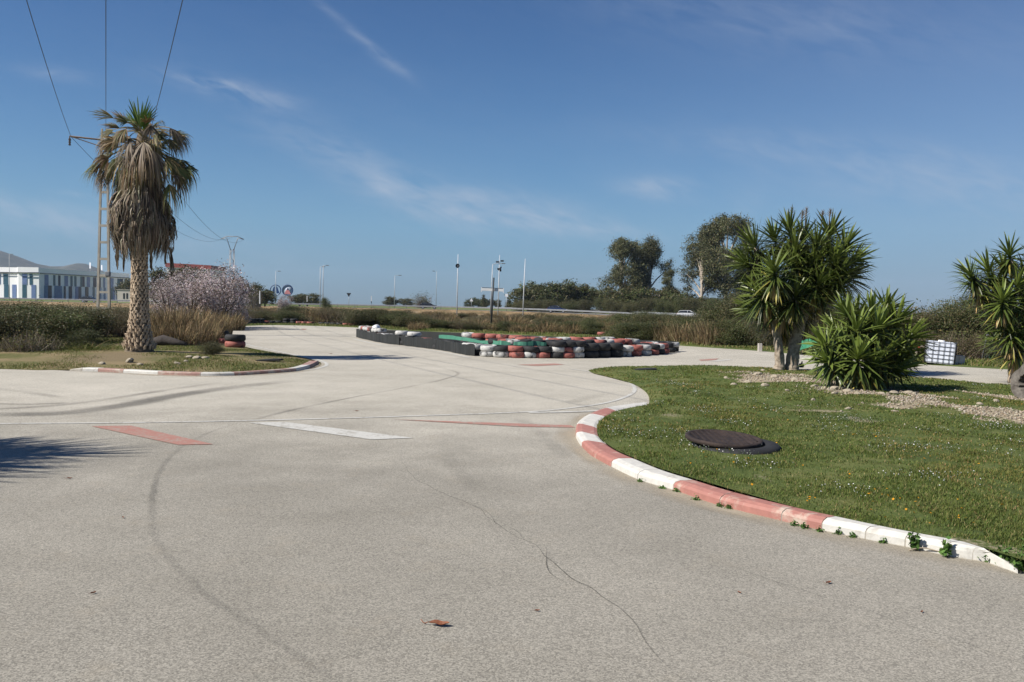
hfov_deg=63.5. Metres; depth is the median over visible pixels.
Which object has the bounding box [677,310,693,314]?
car
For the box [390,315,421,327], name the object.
dark bush
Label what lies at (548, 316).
dark bush
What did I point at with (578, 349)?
tyre
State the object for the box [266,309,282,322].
brown bush
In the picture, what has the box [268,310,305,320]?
green bush
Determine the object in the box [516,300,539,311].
dark bush
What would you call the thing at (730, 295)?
broadleaf tree
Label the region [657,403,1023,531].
yellow flowers
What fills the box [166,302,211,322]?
dry grass clump
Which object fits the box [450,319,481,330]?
brown bush
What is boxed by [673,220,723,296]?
eucalyptus tree
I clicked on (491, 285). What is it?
street lamp
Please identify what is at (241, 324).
dry grass clump
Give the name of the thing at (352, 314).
dark bush
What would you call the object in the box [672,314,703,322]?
dark bush
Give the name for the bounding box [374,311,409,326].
green bush
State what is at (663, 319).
dark bush
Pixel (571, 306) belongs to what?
green bush
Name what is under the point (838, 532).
weed
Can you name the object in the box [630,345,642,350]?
tyre
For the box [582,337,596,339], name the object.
tyre
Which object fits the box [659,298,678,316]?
green bush
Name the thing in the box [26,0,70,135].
power line
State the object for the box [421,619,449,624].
fallen leaf
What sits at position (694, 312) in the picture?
green bush
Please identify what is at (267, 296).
broadleaf tree
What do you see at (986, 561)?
weed
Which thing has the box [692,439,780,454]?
manhole cover
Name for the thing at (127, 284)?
broadleaf tree
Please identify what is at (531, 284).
broadleaf tree
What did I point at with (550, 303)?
dark bush
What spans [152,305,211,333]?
dry grass clump
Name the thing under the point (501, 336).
tyre
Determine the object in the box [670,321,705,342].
dry grass clump
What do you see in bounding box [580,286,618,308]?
broadleaf tree
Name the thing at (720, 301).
dark bush
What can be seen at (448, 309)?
highway
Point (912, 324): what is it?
dark bush
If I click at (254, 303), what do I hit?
bare tree
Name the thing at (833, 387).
stone
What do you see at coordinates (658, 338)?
dry grass clump
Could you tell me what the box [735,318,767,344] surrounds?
dark bush
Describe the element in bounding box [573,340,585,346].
tyre
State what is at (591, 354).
tyre
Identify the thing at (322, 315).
dry grass clump
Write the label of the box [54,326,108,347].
green bush
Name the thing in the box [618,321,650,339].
green bush
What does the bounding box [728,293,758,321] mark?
green bush
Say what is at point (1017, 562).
weed
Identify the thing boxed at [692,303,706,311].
dark bush
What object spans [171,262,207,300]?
broadleaf tree
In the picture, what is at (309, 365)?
kerb
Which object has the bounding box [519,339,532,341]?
tyre
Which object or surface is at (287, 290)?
round sign
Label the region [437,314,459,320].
dry grass clump
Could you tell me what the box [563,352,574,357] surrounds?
tyre
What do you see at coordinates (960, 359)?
concrete block
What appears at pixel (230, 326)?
dry grass clump
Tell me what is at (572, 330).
dry grass clump
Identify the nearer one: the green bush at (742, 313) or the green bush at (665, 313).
the green bush at (742, 313)
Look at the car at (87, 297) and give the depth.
198.13 m
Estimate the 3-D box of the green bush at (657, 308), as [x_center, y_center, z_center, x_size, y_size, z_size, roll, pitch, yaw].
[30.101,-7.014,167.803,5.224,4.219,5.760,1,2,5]
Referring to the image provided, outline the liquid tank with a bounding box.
[924,339,957,364]
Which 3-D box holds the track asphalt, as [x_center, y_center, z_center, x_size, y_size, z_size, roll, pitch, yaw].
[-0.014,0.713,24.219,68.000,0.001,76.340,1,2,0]
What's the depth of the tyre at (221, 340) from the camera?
30.59 m
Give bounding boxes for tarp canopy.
[800,338,820,354]
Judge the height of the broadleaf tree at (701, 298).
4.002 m
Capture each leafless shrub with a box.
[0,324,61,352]
[0,331,38,351]
[26,334,65,350]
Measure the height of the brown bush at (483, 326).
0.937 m
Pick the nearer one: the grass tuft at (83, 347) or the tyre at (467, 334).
the grass tuft at (83, 347)
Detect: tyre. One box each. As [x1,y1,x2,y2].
[218,338,224,343]
[225,334,245,340]
[225,341,245,347]
[374,328,386,332]
[395,331,407,334]
[407,331,421,336]
[461,332,472,337]
[472,333,484,337]
[474,344,482,349]
[480,344,496,350]
[480,351,493,356]
[485,333,496,338]
[488,338,497,343]
[493,345,509,351]
[493,351,508,357]
[496,334,508,338]
[506,339,519,345]
[508,345,522,351]
[509,335,521,338]
[509,352,524,357]
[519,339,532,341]
[523,346,538,352]
[523,351,535,357]
[536,352,549,357]
[537,346,551,351]
[549,340,565,346]
[550,346,564,351]
[550,352,563,357]
[556,337,570,339]
[561,340,575,346]
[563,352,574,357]
[564,347,573,351]
[570,337,583,339]
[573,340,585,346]
[573,347,583,352]
[574,352,584,357]
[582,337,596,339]
[583,351,598,357]
[584,343,598,350]
[585,339,594,342]
[592,339,606,342]
[598,343,610,350]
[598,351,610,357]
[599,339,613,342]
[609,342,622,349]
[609,350,622,356]
[613,339,624,344]
[618,338,631,343]
[622,345,633,351]
[623,351,631,356]
[625,338,639,343]
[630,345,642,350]
[631,351,641,355]
[637,344,650,349]
[642,350,651,355]
[645,344,659,349]
[651,349,658,354]
[654,343,668,348]
[659,349,664,353]
[660,342,673,347]
[672,342,679,346]
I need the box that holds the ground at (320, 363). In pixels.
[0,301,980,370]
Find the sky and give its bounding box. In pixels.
[0,0,1023,313]
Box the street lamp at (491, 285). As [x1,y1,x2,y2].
[490,263,504,313]
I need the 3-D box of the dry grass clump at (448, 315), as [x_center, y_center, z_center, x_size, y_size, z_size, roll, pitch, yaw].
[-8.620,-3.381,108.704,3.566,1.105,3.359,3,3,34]
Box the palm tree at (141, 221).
[81,96,199,351]
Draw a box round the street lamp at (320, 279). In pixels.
[319,266,324,306]
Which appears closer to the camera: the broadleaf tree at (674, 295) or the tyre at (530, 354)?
the tyre at (530, 354)
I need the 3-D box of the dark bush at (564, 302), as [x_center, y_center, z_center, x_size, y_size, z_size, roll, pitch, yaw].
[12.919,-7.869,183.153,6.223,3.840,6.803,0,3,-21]
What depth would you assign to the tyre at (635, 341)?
31.50 m
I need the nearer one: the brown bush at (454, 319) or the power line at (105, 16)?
the power line at (105, 16)
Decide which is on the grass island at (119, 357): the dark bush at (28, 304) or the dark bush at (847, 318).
the dark bush at (28, 304)
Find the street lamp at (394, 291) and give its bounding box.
[394,275,401,307]
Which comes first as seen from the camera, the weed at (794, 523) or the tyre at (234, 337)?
the weed at (794, 523)
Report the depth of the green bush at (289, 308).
84.69 m
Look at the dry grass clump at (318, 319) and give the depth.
70.27 m
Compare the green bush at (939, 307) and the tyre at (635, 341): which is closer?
the tyre at (635, 341)
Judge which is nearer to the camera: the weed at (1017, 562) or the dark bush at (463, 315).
the weed at (1017, 562)
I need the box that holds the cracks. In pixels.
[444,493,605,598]
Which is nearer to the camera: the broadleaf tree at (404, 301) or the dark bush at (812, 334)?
the dark bush at (812, 334)
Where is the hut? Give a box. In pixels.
[117,289,155,301]
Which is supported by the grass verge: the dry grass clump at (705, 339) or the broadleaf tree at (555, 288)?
the dry grass clump at (705, 339)
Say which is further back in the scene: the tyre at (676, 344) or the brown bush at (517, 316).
the brown bush at (517, 316)
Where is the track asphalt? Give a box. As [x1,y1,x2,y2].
[0,325,1023,681]
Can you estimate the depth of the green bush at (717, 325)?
40.53 m
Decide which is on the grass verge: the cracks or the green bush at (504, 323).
the green bush at (504, 323)
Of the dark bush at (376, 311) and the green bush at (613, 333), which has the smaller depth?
the green bush at (613, 333)
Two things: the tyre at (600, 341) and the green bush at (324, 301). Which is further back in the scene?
the green bush at (324, 301)
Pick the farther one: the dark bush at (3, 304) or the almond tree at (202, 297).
the almond tree at (202, 297)
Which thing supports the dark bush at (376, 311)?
on the grass verge
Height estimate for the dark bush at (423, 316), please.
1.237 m
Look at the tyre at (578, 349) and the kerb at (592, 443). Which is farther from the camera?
the tyre at (578, 349)
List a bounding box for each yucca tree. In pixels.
[718,204,881,369]
[948,229,1023,382]
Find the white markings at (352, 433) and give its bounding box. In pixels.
[0,339,730,438]
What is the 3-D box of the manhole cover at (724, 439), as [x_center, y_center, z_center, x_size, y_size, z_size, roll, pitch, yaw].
[2.536,1.172,9.900,0.910,0.108,0.910,1,2,0]
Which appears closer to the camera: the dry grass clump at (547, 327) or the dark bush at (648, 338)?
the dark bush at (648, 338)
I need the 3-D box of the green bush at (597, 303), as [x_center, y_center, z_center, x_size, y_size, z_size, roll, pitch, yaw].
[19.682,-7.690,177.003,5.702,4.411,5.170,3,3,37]
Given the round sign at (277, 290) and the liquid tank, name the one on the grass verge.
the liquid tank
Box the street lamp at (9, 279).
[9,260,9,299]
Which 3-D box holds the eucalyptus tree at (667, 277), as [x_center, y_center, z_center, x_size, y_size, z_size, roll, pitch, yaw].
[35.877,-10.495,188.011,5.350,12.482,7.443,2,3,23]
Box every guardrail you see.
[0,297,691,315]
[499,307,676,313]
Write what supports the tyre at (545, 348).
on the tyre at (542, 354)
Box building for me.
[0,267,129,299]
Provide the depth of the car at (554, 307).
174.19 m
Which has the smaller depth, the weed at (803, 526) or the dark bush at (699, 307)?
the weed at (803, 526)
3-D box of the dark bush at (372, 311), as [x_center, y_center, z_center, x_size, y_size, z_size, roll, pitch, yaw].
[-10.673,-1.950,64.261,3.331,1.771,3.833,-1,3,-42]
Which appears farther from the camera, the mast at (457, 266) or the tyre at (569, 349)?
the mast at (457, 266)
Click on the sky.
(373, 142)
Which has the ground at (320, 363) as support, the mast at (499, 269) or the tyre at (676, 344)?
the mast at (499, 269)
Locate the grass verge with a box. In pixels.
[246,323,1007,368]
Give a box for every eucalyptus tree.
[595,236,651,298]
[626,233,678,293]
[659,268,677,310]
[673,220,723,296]
[697,212,752,298]
[732,237,758,292]
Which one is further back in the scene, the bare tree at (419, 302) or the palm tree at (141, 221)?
the bare tree at (419, 302)
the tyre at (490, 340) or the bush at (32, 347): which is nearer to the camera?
the bush at (32, 347)
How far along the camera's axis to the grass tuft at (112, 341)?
28.89 m
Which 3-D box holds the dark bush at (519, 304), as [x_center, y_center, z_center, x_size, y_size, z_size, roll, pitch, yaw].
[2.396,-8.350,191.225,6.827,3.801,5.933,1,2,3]
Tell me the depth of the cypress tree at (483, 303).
289.35 m
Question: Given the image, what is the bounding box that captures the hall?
[165,263,224,300]
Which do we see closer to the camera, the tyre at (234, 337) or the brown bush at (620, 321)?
the tyre at (234, 337)
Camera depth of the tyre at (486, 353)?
28.05 m
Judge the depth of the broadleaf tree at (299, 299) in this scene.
199.70 m
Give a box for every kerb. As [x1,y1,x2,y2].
[70,361,318,375]
[576,402,1017,573]
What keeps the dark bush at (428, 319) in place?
on the grass verge
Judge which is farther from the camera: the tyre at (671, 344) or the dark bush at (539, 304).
the dark bush at (539, 304)
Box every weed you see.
[721,504,732,509]
[790,521,798,525]
[799,522,809,529]
[812,525,824,532]
[834,526,841,534]
[846,531,858,537]
[878,537,886,543]
[907,531,920,550]
[938,536,952,557]
[978,552,996,562]
[995,546,1010,563]
[1005,548,1023,570]
[1008,558,1023,568]
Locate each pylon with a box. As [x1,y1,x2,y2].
[68,129,133,309]
[221,236,243,304]
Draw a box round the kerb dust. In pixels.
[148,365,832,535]
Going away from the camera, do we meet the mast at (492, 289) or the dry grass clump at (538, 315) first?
the mast at (492, 289)
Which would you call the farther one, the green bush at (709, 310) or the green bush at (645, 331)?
the green bush at (709, 310)
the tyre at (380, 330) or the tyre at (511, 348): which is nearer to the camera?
the tyre at (511, 348)
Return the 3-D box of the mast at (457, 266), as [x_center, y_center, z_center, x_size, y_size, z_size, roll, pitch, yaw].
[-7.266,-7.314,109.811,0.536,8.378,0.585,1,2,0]
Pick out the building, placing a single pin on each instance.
(30, 282)
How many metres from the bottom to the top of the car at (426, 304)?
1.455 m
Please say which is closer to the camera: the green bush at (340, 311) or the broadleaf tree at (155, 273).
the green bush at (340, 311)
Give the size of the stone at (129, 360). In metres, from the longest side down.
0.269 x 0.215 x 0.152 m
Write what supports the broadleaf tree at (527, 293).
on the field
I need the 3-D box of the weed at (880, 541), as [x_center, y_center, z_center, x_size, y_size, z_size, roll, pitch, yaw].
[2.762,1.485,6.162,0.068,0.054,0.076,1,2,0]
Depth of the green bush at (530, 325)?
55.34 m
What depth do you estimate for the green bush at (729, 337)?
39.66 m
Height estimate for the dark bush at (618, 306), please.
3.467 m
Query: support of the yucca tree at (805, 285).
on the grass island at (670, 417)
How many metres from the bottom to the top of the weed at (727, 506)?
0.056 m
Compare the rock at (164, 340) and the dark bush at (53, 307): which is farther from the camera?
the dark bush at (53, 307)
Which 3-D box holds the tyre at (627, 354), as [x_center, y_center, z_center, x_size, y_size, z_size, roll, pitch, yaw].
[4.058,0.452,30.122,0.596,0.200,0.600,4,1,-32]
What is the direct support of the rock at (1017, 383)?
on the grass island at (670, 417)
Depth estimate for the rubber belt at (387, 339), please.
39.49 m
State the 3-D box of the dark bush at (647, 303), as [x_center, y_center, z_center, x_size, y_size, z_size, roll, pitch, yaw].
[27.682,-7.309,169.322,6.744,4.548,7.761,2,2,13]
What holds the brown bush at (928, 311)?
on the grass verge
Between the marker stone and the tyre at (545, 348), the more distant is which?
the marker stone
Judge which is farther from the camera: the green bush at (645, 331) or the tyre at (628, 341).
the green bush at (645, 331)
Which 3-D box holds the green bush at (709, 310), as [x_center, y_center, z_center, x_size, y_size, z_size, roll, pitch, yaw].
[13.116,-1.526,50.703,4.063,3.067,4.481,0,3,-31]
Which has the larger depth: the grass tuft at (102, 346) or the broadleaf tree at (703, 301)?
the broadleaf tree at (703, 301)
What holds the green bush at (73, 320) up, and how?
on the grass island at (119, 357)
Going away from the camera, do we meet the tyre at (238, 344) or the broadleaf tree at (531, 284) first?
the tyre at (238, 344)
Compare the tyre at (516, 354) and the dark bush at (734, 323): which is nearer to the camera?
the tyre at (516, 354)
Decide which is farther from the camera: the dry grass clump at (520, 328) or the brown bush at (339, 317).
the brown bush at (339, 317)
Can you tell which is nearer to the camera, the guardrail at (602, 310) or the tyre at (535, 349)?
the tyre at (535, 349)
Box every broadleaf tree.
[113,277,130,294]
[148,266,182,301]
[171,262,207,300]
[237,282,265,304]
[259,289,272,306]
[260,290,277,306]
[289,295,311,305]
[295,293,321,305]
[383,296,400,306]
[396,298,414,304]
[463,298,477,306]
[470,297,488,306]
[493,300,501,306]
[504,283,543,310]
[519,280,552,301]
[531,278,577,311]
[558,285,592,308]
[566,283,604,305]
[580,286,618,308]
[602,283,645,306]
[611,287,658,311]
[634,286,685,308]
[655,289,698,311]
[678,296,708,302]
[698,296,726,304]
[721,290,753,301]
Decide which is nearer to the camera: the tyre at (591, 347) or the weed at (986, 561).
the weed at (986, 561)
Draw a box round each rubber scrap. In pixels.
[256,358,282,360]
[634,368,656,369]
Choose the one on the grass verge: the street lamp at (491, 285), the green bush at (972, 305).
the green bush at (972, 305)
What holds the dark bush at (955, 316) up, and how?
on the grass verge
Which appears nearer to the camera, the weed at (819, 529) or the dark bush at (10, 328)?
the weed at (819, 529)
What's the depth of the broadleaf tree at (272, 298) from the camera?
149.64 m
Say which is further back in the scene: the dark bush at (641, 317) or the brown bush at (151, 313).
the dark bush at (641, 317)
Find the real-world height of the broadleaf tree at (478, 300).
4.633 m
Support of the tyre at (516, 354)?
on the track asphalt
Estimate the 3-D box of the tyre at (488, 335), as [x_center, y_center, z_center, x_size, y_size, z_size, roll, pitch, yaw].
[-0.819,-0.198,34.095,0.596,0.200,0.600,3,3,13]
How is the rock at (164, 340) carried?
on the grass island at (119, 357)
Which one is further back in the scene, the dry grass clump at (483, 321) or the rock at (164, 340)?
the dry grass clump at (483, 321)
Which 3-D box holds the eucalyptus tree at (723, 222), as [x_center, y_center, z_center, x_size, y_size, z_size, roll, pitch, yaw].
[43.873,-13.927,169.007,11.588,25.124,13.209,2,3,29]
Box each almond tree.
[149,273,194,316]
[152,265,228,315]
[180,262,235,311]
[193,258,258,316]
[228,295,249,324]
[277,294,293,310]
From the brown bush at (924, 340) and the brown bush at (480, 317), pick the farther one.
the brown bush at (480, 317)
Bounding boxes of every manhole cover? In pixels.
[685,429,762,448]
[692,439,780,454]
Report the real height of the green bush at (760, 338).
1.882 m
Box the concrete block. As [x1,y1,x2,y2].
[955,355,964,364]
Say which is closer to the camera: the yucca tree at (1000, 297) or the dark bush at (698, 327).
the yucca tree at (1000, 297)
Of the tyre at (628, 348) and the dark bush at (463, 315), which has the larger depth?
the dark bush at (463, 315)
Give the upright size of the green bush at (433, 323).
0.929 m
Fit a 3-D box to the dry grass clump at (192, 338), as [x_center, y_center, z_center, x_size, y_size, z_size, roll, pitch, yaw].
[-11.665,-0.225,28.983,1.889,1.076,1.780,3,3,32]
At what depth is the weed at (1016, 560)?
5.55 m
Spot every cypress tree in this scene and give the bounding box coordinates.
[480,294,486,306]
[504,298,510,307]
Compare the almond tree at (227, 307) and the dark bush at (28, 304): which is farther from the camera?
the almond tree at (227, 307)
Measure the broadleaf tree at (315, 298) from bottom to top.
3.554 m
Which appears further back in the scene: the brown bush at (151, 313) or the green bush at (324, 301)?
the green bush at (324, 301)
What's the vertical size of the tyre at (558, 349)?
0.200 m
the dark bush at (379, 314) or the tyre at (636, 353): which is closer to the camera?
the tyre at (636, 353)
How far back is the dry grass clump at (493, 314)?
130.24 m
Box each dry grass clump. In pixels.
[149,304,190,321]
[149,320,177,337]
[150,308,184,334]
[151,319,205,345]
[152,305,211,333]
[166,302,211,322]
[177,307,223,334]
[181,318,222,344]
[192,307,228,330]
[203,325,224,340]
[207,311,250,330]
[208,312,235,333]
[292,308,318,320]
[305,315,324,322]
[309,306,337,322]
[405,321,428,329]
[423,310,438,316]
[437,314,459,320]
[438,312,457,318]
[466,318,495,324]
[477,323,498,330]
[482,312,505,317]
[486,314,531,325]
[506,322,537,332]
[528,313,545,320]
[532,320,562,332]
[557,322,584,333]
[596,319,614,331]
[647,320,678,340]
[660,321,696,341]
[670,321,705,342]
[688,316,735,344]
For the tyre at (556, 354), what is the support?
on the track asphalt
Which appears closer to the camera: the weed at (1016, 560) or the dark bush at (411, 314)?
the weed at (1016, 560)
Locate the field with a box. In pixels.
[0,299,686,317]
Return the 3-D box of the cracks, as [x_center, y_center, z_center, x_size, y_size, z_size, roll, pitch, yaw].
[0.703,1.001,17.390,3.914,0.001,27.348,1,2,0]
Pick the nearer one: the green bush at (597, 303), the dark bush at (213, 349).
the dark bush at (213, 349)
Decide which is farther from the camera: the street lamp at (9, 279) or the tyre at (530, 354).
the street lamp at (9, 279)
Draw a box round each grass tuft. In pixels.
[51,340,120,350]
[71,342,124,349]
[88,336,127,343]
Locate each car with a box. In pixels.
[79,296,95,301]
[419,302,436,308]
[547,306,567,312]
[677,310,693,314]
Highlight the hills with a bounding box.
[0,251,225,301]
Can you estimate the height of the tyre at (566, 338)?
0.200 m
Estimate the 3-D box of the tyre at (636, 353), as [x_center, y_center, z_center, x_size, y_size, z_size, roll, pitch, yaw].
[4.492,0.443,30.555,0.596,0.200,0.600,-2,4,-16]
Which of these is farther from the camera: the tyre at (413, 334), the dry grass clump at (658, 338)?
the dry grass clump at (658, 338)
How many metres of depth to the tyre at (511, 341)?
28.39 m
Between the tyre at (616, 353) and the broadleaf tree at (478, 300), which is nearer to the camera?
the tyre at (616, 353)
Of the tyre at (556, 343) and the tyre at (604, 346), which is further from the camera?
the tyre at (604, 346)
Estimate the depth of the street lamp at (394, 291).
204.63 m
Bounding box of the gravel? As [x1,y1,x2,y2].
[684,370,1023,424]
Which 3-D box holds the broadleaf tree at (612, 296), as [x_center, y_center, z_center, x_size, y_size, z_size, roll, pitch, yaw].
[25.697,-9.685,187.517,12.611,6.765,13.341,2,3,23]
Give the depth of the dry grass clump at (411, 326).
55.51 m
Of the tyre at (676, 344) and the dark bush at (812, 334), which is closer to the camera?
the tyre at (676, 344)
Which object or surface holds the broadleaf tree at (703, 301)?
on the field
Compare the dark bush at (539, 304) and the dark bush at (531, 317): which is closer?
the dark bush at (531, 317)
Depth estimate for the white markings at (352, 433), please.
11.50 m
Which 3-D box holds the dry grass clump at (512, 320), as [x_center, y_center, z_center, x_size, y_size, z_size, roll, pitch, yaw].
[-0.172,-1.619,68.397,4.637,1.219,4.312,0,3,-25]
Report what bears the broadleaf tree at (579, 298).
on the field
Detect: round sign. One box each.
[270,285,280,295]
[282,285,292,304]
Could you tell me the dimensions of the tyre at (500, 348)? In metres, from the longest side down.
0.600 x 0.596 x 0.200 m
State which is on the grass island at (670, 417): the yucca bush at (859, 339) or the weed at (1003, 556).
the yucca bush at (859, 339)
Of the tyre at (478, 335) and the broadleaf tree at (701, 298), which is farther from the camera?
the broadleaf tree at (701, 298)
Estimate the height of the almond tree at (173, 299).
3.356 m
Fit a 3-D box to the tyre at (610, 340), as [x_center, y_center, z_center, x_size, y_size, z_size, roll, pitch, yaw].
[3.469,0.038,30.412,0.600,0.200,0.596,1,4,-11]
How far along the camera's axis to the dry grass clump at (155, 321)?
31.45 m
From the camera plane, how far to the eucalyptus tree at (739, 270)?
174.79 m
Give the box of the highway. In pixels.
[0,300,906,323]
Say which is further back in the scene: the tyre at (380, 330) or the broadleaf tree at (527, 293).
the broadleaf tree at (527, 293)
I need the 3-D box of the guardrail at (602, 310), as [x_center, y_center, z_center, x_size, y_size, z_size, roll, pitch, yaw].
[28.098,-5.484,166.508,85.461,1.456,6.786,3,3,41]
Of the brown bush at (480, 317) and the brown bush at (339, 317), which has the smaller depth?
the brown bush at (339, 317)
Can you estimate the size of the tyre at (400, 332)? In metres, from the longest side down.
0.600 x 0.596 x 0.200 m
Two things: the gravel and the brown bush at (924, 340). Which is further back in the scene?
the brown bush at (924, 340)
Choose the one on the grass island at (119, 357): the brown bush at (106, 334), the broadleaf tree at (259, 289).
the brown bush at (106, 334)
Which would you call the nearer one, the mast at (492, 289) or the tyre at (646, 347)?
the tyre at (646, 347)
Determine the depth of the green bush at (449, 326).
56.92 m
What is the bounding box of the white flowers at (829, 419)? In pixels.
[607,379,1022,500]
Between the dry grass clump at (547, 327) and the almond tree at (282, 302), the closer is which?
the dry grass clump at (547, 327)
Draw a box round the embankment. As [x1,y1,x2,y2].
[0,301,607,317]
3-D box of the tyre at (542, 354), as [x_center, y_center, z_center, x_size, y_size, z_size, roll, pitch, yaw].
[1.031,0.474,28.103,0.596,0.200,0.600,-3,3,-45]
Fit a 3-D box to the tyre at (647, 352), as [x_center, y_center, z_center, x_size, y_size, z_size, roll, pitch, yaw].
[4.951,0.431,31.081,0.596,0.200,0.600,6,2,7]
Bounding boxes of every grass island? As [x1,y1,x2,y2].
[0,328,308,371]
[589,365,1023,559]
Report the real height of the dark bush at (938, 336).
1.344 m
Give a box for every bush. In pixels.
[0,295,77,311]
[0,298,48,320]
[0,302,72,348]
[4,300,101,344]
[32,301,112,336]
[45,304,126,341]
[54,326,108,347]
[65,302,128,336]
[92,303,129,334]
[102,308,152,336]
[106,304,162,333]
[193,339,224,355]
[253,311,277,320]
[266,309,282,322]
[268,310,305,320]
[275,305,303,312]
[277,313,317,322]
[311,305,342,322]
[319,296,331,309]
[322,307,350,321]
[327,306,357,322]
[338,310,374,325]
[340,308,374,324]
[359,304,387,324]
[359,306,388,325]
[365,310,399,325]
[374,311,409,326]
[386,310,415,323]
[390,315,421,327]
[395,313,434,327]
[402,314,442,325]
[420,319,455,328]
[431,311,453,317]
[436,321,464,329]
[439,316,471,323]
[450,313,473,317]
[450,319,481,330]
[460,322,480,330]
[462,319,494,330]
[471,314,497,319]
[490,313,513,318]
[496,320,525,330]
[503,313,528,319]
[509,299,532,311]
[514,314,536,320]
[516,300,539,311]
[522,322,542,327]
[531,299,546,312]
[533,315,572,324]
[539,298,561,311]
[541,315,563,319]
[553,320,578,331]
[558,313,592,320]
[558,316,580,321]
[559,298,576,312]
[562,301,580,313]
[574,298,595,312]
[575,317,609,322]
[576,319,608,334]
[590,295,612,313]
[599,319,641,338]
[600,298,624,313]
[602,312,623,321]
[606,313,650,324]
[607,315,633,331]
[609,301,627,314]
[618,320,666,339]
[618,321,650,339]
[620,301,639,314]
[622,310,669,322]
[634,297,659,311]
[635,310,660,318]
[636,322,664,339]
[644,312,696,324]
[650,298,667,312]
[650,310,680,317]
[658,319,693,334]
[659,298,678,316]
[665,315,702,328]
[671,296,689,312]
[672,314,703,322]
[678,297,703,311]
[683,319,720,338]
[689,305,709,317]
[691,294,741,322]
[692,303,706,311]
[693,301,725,324]
[705,297,718,305]
[705,317,733,344]
[707,295,730,309]
[709,315,752,344]
[710,295,755,322]
[713,316,756,345]
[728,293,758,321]
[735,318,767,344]
[743,320,768,345]
[744,321,773,345]
[756,323,810,346]
[793,301,851,347]
[799,284,942,391]
[825,301,906,334]
[866,303,931,343]
[898,304,948,335]
[909,295,974,341]
[909,326,961,356]
[915,333,959,356]
[919,324,981,358]
[925,293,995,352]
[945,291,994,352]
[957,330,999,358]
[971,334,1016,360]
[982,334,1002,359]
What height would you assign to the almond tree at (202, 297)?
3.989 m
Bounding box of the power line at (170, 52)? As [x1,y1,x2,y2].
[152,0,182,123]
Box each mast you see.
[456,264,459,316]
[481,278,503,323]
[496,255,503,314]
[522,268,524,314]
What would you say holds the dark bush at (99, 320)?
on the grass island at (119, 357)
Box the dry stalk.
[909,547,937,551]
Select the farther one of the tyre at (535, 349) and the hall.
the hall
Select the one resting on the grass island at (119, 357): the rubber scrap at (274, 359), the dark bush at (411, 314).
the rubber scrap at (274, 359)
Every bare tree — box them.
[244,285,270,309]
[408,292,436,307]
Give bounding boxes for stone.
[125,358,133,362]
[757,343,761,351]
[827,386,838,389]
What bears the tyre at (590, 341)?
on the tyre
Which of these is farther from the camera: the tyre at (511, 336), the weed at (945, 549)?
the tyre at (511, 336)
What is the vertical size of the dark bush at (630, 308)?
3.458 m
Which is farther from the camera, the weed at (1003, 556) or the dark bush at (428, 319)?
the dark bush at (428, 319)
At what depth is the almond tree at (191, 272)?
53.19 m
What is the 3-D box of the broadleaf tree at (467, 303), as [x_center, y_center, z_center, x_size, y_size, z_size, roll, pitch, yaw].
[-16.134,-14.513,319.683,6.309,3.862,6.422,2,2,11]
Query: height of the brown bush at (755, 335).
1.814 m
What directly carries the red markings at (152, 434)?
on the track asphalt
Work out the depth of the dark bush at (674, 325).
43.20 m
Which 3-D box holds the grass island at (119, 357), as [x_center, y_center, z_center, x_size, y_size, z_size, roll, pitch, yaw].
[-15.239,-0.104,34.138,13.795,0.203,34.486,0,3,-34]
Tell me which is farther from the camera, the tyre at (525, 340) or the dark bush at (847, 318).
the dark bush at (847, 318)
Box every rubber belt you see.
[356,329,678,350]
[401,335,435,348]
[436,339,474,355]
[439,335,546,345]
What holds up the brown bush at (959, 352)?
on the grass verge
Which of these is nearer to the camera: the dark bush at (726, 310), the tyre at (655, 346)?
the tyre at (655, 346)
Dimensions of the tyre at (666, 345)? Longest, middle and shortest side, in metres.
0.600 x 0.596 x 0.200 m
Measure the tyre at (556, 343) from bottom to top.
0.200 m
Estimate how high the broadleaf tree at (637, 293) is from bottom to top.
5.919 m
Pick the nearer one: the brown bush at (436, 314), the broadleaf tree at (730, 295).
the brown bush at (436, 314)
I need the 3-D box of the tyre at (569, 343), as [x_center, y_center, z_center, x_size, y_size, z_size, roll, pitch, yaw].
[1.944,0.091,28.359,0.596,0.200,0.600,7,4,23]
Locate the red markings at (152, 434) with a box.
[93,329,717,444]
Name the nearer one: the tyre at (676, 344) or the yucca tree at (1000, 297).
the yucca tree at (1000, 297)
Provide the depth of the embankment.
182.23 m

